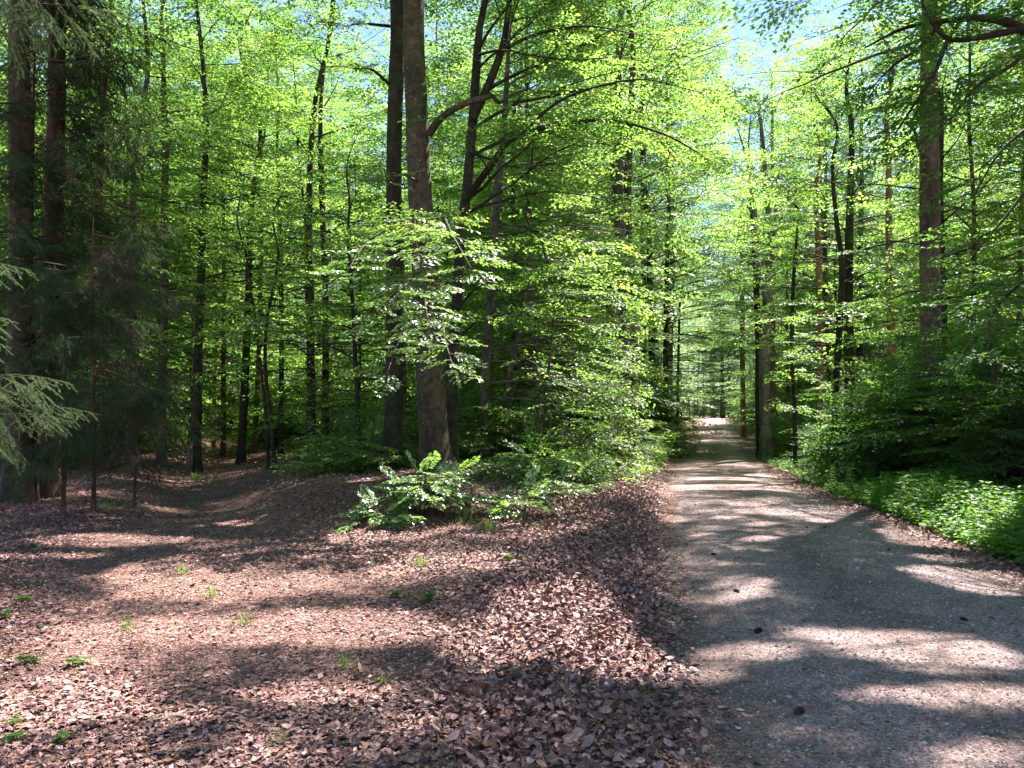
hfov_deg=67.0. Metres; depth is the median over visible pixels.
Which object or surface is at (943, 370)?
shrub
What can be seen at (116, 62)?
beech tree
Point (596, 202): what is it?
young beech
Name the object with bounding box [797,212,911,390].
beech tree
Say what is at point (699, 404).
beech tree
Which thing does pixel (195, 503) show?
grass tuft
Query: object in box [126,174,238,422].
young beech
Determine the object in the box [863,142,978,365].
beech tree
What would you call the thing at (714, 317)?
beech tree
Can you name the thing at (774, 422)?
beech bush
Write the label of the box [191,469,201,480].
grass tuft
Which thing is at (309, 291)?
beech tree
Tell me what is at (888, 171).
tree
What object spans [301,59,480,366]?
beech tree
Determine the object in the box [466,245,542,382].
beech tree
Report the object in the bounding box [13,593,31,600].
seedling
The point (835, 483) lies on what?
nettle
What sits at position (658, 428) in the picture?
beech bush
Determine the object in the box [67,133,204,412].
young beech
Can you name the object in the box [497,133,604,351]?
beech tree
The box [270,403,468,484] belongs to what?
beech bush
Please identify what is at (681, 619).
fallen stick
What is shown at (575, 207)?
young beech
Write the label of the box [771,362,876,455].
beech bush
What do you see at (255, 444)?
beech tree
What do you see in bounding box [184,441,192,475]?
tree stump
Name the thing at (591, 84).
beech tree
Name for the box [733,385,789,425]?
beech bush
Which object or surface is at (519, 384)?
young beech
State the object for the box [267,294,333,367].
beech tree
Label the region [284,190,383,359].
beech tree
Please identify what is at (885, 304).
beech tree
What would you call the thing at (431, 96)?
beech tree
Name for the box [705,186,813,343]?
beech tree
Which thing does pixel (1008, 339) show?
shrub
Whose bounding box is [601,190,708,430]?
beech tree
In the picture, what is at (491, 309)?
beech tree
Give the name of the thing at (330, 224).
young beech
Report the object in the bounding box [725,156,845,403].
beech tree
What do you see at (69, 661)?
seedling
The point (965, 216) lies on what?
young beech
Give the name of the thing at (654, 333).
young beech
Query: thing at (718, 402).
beech tree
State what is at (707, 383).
beech tree
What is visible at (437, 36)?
beech tree
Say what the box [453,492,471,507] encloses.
seedling
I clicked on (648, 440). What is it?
beech bush
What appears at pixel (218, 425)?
young beech
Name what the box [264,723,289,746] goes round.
grass tuft
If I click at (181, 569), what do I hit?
grass tuft
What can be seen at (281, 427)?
beech tree
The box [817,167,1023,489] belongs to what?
young beech
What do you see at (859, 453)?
shrub
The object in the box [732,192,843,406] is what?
beech tree
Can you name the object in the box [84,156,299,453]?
young beech
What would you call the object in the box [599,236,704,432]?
beech tree
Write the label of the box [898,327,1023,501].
shrub
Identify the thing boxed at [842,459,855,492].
nettle
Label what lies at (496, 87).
beech tree
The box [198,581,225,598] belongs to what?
grass tuft
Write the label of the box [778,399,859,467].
shrub
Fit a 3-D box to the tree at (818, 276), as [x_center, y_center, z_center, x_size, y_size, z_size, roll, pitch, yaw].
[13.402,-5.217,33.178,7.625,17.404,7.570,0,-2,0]
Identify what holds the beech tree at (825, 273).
on the ground at (176, 483)
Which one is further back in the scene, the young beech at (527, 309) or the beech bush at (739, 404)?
the beech bush at (739, 404)
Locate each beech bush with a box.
[135,405,188,445]
[153,351,238,434]
[176,389,210,436]
[185,301,412,453]
[202,394,249,436]
[268,361,340,432]
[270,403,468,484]
[288,400,416,471]
[293,353,470,449]
[295,332,411,432]
[320,383,465,442]
[349,372,534,462]
[378,340,515,421]
[412,378,590,463]
[428,411,645,489]
[457,354,547,418]
[502,399,567,434]
[532,432,651,479]
[541,411,634,465]
[546,341,736,457]
[557,400,693,465]
[562,428,660,474]
[596,420,667,468]
[636,370,704,441]
[638,414,683,456]
[661,413,686,447]
[717,366,785,421]
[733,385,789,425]
[738,383,809,433]
[746,393,810,439]
[748,382,831,450]
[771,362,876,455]
[797,393,864,459]
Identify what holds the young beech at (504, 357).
on the ground at (176, 483)
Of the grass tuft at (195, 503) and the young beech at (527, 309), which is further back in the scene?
the young beech at (527, 309)
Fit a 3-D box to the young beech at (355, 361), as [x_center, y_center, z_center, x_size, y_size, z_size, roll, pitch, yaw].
[-3.917,-2.456,20.338,7.320,9.847,7.007,1,-2,-18]
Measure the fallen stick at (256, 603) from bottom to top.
0.018 m
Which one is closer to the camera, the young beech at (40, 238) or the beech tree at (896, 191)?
the young beech at (40, 238)
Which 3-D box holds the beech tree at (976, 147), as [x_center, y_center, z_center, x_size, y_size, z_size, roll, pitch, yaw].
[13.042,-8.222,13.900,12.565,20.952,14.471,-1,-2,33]
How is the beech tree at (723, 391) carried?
on the ground at (176, 483)
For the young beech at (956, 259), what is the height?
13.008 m
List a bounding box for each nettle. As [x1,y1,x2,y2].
[826,463,835,491]
[830,465,842,498]
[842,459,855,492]
[845,464,858,496]
[865,460,875,486]
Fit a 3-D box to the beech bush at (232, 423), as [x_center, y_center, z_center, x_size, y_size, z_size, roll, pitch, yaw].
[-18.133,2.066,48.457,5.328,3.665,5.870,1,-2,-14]
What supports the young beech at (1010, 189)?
on the ground at (176, 483)
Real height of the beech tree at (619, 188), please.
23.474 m
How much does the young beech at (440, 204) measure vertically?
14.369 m
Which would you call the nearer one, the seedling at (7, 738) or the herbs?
the seedling at (7, 738)
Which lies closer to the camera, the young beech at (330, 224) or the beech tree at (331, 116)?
the young beech at (330, 224)
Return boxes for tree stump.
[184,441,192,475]
[445,460,458,477]
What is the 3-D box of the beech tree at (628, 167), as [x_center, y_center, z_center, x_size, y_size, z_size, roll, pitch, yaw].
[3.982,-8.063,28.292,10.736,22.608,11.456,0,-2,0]
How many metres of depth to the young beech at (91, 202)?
27.55 m
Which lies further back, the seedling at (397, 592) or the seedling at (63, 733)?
the seedling at (397, 592)
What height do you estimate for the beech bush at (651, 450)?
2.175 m
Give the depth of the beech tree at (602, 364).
16.20 m
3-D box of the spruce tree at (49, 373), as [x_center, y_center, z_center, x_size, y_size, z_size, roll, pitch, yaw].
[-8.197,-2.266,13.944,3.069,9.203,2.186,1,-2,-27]
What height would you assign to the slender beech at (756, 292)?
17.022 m
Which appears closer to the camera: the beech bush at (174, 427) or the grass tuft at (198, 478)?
the grass tuft at (198, 478)
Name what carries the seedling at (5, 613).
on the ground at (176, 483)
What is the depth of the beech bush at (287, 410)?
51.19 m
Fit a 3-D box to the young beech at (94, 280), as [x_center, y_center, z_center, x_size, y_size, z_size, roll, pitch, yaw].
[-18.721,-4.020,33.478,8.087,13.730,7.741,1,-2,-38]
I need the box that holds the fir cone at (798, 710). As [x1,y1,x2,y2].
[793,706,805,714]
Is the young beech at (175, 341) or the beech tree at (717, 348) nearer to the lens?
the young beech at (175, 341)
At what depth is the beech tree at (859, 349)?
48.97 m
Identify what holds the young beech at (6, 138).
on the ground at (176, 483)
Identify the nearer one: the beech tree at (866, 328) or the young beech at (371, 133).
the young beech at (371, 133)
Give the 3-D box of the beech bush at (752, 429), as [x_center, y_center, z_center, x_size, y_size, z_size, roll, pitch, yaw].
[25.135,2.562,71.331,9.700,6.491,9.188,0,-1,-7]
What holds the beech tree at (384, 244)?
on the ground at (176, 483)
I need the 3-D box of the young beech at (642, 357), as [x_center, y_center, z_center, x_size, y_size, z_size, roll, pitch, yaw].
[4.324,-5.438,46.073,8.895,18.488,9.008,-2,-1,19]
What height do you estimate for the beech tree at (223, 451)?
16.471 m
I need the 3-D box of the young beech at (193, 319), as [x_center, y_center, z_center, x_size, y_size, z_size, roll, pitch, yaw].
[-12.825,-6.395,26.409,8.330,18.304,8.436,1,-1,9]
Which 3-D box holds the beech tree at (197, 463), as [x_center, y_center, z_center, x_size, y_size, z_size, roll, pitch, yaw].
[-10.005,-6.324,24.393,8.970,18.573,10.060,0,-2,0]
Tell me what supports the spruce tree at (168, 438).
on the ground at (176, 483)
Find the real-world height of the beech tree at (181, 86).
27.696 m
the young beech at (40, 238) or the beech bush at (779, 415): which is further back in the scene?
the beech bush at (779, 415)
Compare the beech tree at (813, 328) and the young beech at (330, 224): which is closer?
the young beech at (330, 224)
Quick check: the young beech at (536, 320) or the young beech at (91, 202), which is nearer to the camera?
the young beech at (91, 202)
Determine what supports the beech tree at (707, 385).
on the ground at (176, 483)
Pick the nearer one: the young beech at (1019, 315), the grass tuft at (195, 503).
the grass tuft at (195, 503)
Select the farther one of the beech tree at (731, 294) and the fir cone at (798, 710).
the beech tree at (731, 294)
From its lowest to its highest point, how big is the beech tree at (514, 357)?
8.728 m
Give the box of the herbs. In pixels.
[753,442,884,486]
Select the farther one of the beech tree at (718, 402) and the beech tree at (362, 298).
the beech tree at (718, 402)
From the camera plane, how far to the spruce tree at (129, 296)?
11.77 m
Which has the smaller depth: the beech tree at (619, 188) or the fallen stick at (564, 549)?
the fallen stick at (564, 549)
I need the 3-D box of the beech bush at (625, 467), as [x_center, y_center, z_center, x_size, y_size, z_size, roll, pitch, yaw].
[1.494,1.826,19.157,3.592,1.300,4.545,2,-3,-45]
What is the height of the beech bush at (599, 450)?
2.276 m
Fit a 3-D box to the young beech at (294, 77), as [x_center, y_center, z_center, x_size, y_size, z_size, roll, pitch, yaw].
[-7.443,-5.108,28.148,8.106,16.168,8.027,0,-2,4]
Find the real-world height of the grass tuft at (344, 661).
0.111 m
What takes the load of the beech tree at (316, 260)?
on the ground at (176, 483)
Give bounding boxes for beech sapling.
[328,484,425,533]
[353,450,490,519]
[449,465,593,521]
[507,454,615,499]
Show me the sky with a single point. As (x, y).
(735, 33)
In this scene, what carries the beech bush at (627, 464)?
on the ground at (176, 483)
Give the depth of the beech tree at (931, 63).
11.96 m
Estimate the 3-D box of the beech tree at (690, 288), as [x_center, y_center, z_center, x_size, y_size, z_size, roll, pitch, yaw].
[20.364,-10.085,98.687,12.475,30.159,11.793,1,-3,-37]
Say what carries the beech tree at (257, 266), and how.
on the ground at (176, 483)
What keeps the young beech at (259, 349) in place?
on the ground at (176, 483)
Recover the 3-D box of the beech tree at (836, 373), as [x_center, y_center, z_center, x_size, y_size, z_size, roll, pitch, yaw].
[10.230,-3.649,22.981,6.714,13.245,6.113,-2,-3,45]
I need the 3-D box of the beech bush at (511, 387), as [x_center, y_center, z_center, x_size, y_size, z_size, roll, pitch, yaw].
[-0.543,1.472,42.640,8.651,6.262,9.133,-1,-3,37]
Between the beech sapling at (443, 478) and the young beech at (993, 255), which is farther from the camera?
the young beech at (993, 255)
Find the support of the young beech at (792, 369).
on the ground at (176, 483)
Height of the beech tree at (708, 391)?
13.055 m
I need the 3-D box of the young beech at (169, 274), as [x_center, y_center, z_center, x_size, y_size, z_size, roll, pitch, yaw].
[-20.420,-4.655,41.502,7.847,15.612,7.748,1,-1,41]
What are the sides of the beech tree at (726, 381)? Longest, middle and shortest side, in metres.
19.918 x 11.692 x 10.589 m
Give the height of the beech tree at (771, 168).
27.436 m
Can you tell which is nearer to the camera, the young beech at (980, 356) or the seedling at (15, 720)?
the seedling at (15, 720)
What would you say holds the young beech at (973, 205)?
on the ground at (176, 483)
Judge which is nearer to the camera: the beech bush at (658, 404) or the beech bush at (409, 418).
the beech bush at (409, 418)
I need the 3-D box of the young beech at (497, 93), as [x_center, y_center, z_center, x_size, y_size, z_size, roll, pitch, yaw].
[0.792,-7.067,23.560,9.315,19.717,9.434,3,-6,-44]
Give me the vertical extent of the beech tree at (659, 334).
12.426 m
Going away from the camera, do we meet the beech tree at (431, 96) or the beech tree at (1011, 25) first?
the beech tree at (1011, 25)
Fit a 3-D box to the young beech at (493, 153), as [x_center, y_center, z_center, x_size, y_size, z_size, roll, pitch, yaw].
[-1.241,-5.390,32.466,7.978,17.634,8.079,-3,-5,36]
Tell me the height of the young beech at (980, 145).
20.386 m
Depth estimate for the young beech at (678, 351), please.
46.99 m
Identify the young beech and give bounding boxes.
[0,0,244,458]
[0,0,270,470]
[0,1,121,384]
[0,23,87,418]
[0,24,192,413]
[0,67,85,431]
[0,71,45,369]
[0,82,180,421]
[0,114,284,459]
[0,205,7,411]
[1,134,251,452]
[3,123,174,418]
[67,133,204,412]
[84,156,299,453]
[110,152,189,408]
[121,210,206,414]
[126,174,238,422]
[134,102,404,469]
[136,224,231,425]
[140,123,379,469]
[168,216,293,435]
[170,126,297,435]
[185,0,411,422]
[186,164,318,430]
[207,14,553,476]
[211,75,500,448]
[254,71,440,421]
[301,167,385,373]
[346,121,569,409]
[361,130,502,405]
[372,0,698,439]
[382,0,635,424]
[383,115,630,455]
[408,30,594,415]
[441,140,616,433]
[459,187,650,451]
[476,159,659,436]
[480,204,591,406]
[510,112,694,432]
[516,139,684,425]
[519,146,659,382]
[636,222,752,443]
[701,182,894,471]
[770,171,911,416]
[806,0,1023,440]
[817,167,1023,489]
[828,81,1019,383]
[860,0,1023,381]
[860,0,1023,407]
[869,100,1019,379]
[870,123,1018,384]
[886,195,1009,384]
[896,41,1023,384]
[902,205,1005,364]
[917,207,992,327]
[952,185,1023,347]
[963,119,1023,359]
[984,130,1023,330]
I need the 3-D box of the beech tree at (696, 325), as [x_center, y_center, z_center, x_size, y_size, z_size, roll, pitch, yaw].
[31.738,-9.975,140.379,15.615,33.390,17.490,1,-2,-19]
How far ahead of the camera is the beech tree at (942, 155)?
19.09 m
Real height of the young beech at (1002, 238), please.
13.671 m
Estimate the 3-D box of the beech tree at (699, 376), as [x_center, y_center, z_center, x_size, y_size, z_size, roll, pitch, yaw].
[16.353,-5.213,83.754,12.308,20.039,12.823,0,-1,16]
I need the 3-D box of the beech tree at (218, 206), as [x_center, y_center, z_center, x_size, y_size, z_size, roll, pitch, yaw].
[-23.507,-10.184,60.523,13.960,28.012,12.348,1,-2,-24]
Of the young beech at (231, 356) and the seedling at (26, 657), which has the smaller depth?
the seedling at (26, 657)
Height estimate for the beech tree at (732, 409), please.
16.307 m
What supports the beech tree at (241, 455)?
on the ground at (176, 483)
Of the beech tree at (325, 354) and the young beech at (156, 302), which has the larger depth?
the young beech at (156, 302)
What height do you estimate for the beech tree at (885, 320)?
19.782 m
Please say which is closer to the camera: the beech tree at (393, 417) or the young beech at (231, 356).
the beech tree at (393, 417)
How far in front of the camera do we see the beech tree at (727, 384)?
129.76 m
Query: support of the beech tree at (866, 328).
on the ground at (176, 483)
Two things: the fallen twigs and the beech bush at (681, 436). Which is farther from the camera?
the beech bush at (681, 436)
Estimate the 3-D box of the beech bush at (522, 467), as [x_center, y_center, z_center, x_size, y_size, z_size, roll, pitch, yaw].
[0.555,1.280,14.774,3.800,1.538,4.386,-2,-3,41]
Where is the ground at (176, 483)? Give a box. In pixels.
[0,413,1023,767]
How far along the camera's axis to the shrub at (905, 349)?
23.35 m
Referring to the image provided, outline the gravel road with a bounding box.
[648,418,1023,767]
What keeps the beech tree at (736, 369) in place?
on the ground at (176, 483)
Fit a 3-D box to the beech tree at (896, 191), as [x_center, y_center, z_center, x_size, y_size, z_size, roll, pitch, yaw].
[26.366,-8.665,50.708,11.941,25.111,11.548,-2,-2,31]
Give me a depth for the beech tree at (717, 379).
142.28 m
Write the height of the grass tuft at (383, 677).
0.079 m
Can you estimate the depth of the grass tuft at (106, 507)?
12.29 m
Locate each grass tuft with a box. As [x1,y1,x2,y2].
[100,498,119,510]
[117,615,140,631]
[176,562,189,573]
[184,493,200,505]
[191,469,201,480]
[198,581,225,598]
[231,607,253,626]
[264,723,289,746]
[335,650,359,671]
[374,670,392,683]
[411,554,428,566]
[455,502,482,522]
[474,515,499,531]
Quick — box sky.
[0,0,1023,405]
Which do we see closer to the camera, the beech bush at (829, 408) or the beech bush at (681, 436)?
the beech bush at (829, 408)
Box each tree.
[0,0,145,474]
[0,0,176,502]
[0,0,197,498]
[0,0,252,469]
[0,0,291,460]
[0,0,297,463]
[0,32,149,499]
[0,217,203,511]
[0,253,175,515]
[3,0,326,472]
[33,9,156,232]
[39,22,196,236]
[53,277,225,506]
[86,24,342,456]
[106,0,639,473]
[110,0,292,360]
[117,2,244,370]
[118,0,382,463]
[123,0,473,453]
[127,55,302,447]
[146,0,365,453]
[155,14,410,456]
[157,83,284,373]
[161,0,444,435]
[169,1,339,394]
[192,259,289,393]
[195,61,341,416]
[231,136,347,376]
[234,0,641,471]
[244,28,410,316]
[264,158,378,336]
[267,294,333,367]
[270,84,379,378]
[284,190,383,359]
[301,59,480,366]
[330,225,407,371]
[332,146,409,363]
[337,185,414,368]
[343,0,508,331]
[359,39,519,311]
[397,0,777,462]
[403,27,524,364]
[403,154,477,312]
[424,0,701,460]
[435,0,592,354]
[440,87,564,305]
[447,0,804,465]
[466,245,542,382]
[477,0,786,422]
[479,138,681,475]
[483,0,779,458]
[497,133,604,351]
[498,157,706,481]
[506,13,656,369]
[552,0,763,430]
[584,53,721,401]
[587,1,730,389]
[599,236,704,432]
[600,126,716,396]
[600,258,692,428]
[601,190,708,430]
[614,226,705,425]
[616,0,811,431]
[623,57,758,412]
[636,211,723,413]
[637,246,720,424]
[639,186,715,415]
[656,258,703,355]
[658,254,726,409]
[671,0,1023,475]
[673,319,718,420]
[675,285,718,416]
[680,306,727,412]
[682,323,726,417]
[683,339,726,417]
[685,280,753,417]
[686,256,750,417]
[686,312,747,417]
[687,24,863,443]
[687,271,749,417]
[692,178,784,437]
[697,192,855,429]
[697,356,727,417]
[699,0,1023,385]
[699,82,833,440]
[699,298,735,397]
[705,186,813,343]
[706,320,754,415]
[707,0,1019,416]
[709,270,814,428]
[712,319,753,417]
[715,208,781,340]
[718,242,754,335]
[720,29,918,408]
[723,271,783,416]
[723,329,754,418]
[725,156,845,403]
[725,315,752,413]
[727,24,977,477]
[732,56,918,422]
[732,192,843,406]
[738,200,906,410]
[739,52,906,394]
[746,268,841,425]
[747,239,867,428]
[749,5,961,384]
[753,269,842,399]
[759,0,1001,380]
[785,152,907,383]
[786,3,1023,381]
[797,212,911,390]
[808,157,898,378]
[808,227,905,385]
[829,52,1007,343]
[830,207,918,387]
[839,201,913,393]
[852,0,1023,281]
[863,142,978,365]
[867,128,968,351]
[885,0,1023,244]
[919,42,983,69]
[949,0,1023,261]
[963,35,1022,264]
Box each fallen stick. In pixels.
[237,603,273,608]
[318,630,348,632]
[542,533,597,570]
[664,618,693,620]
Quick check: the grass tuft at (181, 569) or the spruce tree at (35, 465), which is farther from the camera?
the spruce tree at (35, 465)
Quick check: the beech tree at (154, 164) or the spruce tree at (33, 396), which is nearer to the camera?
the spruce tree at (33, 396)
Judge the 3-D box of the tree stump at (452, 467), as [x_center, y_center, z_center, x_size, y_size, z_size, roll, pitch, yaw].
[-1.136,1.610,14.261,0.357,0.411,0.362,0,-2,0]
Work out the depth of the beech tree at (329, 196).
55.76 m
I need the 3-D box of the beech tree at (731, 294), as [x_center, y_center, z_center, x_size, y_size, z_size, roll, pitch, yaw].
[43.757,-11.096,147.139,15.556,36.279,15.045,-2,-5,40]
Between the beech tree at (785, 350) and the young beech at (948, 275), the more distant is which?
the beech tree at (785, 350)
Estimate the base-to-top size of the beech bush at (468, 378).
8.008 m
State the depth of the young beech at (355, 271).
45.80 m
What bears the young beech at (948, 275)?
on the ground at (176, 483)
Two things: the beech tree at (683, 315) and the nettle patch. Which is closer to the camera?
the nettle patch
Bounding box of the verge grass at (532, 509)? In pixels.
[451,461,635,545]
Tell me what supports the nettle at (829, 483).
on the ground at (176, 483)
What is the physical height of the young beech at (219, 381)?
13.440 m
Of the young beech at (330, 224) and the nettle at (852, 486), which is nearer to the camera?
the nettle at (852, 486)
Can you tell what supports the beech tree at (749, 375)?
on the ground at (176, 483)
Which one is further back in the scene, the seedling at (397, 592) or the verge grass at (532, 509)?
the verge grass at (532, 509)
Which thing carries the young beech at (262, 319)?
on the ground at (176, 483)
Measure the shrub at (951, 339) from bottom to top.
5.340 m
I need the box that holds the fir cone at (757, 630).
[753,627,762,633]
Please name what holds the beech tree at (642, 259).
on the ground at (176, 483)
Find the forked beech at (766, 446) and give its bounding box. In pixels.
[685,58,836,460]
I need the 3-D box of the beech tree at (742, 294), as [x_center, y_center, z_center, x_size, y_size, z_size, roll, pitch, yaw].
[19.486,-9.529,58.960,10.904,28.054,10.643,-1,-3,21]
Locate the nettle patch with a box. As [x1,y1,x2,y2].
[822,456,1023,567]
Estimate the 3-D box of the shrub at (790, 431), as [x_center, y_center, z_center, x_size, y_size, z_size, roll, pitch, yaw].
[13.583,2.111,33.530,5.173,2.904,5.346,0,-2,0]
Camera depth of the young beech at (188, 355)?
41.16 m
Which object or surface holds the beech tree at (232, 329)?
on the ground at (176, 483)
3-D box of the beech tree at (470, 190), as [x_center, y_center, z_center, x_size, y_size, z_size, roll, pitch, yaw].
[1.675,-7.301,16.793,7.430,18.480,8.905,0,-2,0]
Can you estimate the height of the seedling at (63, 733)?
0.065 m
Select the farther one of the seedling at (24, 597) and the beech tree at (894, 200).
the beech tree at (894, 200)
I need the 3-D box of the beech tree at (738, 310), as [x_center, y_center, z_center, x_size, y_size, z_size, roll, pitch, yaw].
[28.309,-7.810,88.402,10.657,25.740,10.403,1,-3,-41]
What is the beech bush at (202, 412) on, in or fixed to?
on the ground at (176, 483)
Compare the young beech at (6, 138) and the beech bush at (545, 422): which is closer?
the young beech at (6, 138)
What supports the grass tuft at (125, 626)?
on the ground at (176, 483)
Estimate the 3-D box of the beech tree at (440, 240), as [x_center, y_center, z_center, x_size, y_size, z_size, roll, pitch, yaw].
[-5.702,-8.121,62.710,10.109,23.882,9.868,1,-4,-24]
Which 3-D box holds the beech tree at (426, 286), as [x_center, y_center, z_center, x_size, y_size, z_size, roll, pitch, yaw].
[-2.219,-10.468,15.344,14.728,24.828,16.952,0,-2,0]
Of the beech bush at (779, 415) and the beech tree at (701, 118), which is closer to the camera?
the beech tree at (701, 118)
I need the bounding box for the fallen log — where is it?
[103,461,139,472]
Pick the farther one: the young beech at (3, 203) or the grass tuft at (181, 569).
the young beech at (3, 203)
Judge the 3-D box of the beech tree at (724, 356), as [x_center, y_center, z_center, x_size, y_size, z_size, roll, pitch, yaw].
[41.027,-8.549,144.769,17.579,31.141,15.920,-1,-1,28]
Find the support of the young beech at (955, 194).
on the ground at (176, 483)
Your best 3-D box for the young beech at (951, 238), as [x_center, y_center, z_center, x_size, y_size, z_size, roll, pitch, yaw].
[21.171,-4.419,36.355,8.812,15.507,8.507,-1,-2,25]
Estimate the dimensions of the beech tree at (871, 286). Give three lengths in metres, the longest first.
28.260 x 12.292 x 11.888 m
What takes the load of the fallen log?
on the ground at (176, 483)
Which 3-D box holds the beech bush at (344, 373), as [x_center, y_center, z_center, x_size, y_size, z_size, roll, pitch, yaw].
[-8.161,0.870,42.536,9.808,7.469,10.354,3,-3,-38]
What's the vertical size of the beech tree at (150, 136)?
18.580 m
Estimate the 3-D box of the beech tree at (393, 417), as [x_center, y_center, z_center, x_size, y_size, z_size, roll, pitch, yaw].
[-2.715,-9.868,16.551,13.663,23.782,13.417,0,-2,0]
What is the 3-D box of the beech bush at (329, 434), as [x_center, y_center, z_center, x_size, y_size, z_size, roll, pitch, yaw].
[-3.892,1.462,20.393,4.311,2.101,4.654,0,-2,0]
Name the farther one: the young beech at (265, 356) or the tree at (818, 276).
the tree at (818, 276)
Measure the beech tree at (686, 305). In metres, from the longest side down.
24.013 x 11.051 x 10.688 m
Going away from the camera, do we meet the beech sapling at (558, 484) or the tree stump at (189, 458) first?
the beech sapling at (558, 484)
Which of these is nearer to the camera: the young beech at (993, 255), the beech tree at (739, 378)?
the young beech at (993, 255)
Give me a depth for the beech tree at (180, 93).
53.50 m
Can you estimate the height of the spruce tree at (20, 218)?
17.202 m
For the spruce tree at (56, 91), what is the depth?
14.58 m
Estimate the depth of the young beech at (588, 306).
36.04 m
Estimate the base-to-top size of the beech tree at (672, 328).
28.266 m
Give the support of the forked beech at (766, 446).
on the ground at (176, 483)
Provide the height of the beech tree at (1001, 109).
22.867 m
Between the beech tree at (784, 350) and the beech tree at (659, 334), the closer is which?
the beech tree at (659, 334)
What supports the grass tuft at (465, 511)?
on the ground at (176, 483)
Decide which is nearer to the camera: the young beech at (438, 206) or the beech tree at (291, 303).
the young beech at (438, 206)
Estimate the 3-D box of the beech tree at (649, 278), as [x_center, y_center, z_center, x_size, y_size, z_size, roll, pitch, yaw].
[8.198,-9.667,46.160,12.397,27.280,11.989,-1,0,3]
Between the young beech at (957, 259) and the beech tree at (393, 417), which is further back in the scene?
the young beech at (957, 259)
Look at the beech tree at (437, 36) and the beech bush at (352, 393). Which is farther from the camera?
the beech tree at (437, 36)
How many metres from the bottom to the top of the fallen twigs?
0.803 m
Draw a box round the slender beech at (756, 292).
[678,98,841,457]
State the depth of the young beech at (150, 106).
22.92 m
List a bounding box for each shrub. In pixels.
[758,403,842,459]
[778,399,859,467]
[786,365,955,478]
[789,407,874,476]
[790,328,1020,486]
[846,331,1023,491]
[848,297,1002,460]
[869,279,1023,473]
[893,317,1023,483]
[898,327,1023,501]
[964,278,1023,378]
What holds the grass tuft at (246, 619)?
on the ground at (176, 483)
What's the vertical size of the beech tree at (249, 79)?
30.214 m
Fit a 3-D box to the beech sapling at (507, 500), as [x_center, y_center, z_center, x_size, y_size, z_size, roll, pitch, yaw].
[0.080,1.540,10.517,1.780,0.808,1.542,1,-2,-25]
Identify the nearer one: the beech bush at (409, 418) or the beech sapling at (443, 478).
the beech sapling at (443, 478)
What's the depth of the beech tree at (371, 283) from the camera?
63.72 m
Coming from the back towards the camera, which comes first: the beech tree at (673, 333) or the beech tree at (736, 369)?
the beech tree at (736, 369)
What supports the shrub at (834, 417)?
on the ground at (176, 483)
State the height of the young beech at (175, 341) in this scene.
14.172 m
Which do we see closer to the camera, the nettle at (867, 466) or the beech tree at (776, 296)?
the nettle at (867, 466)
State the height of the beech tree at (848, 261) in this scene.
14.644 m
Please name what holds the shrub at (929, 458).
on the ground at (176, 483)
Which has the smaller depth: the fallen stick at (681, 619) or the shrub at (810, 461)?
the fallen stick at (681, 619)
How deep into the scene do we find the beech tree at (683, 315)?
127.33 m
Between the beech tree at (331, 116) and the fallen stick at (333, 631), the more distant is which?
the beech tree at (331, 116)
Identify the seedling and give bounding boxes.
[0,608,12,617]
[2,729,30,742]
[4,715,21,724]
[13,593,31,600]
[15,654,45,662]
[24,541,37,547]
[52,730,73,743]
[65,655,95,665]
[388,588,404,595]
[413,590,435,601]
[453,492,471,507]
[500,553,513,559]
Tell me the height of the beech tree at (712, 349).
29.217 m
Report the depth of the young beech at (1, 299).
28.69 m
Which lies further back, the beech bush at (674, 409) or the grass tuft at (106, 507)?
the beech bush at (674, 409)
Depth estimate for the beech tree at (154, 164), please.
22.14 m
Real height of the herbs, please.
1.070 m
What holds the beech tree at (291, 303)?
on the ground at (176, 483)
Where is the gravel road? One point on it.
(737, 464)
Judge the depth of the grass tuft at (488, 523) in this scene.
9.72 m
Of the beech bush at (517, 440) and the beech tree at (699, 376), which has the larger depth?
the beech tree at (699, 376)
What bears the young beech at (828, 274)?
on the ground at (176, 483)
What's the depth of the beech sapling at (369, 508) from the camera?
9.88 m
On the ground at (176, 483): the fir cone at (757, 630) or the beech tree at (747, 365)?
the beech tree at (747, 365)
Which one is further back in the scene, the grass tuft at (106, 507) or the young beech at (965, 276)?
the young beech at (965, 276)
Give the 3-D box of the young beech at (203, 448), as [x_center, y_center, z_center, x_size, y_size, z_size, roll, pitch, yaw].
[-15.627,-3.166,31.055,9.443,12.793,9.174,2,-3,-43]
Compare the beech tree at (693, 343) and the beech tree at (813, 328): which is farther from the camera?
the beech tree at (693, 343)
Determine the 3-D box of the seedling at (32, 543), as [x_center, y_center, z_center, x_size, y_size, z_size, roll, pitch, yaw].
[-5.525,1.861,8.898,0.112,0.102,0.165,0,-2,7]
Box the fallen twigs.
[0,463,711,767]

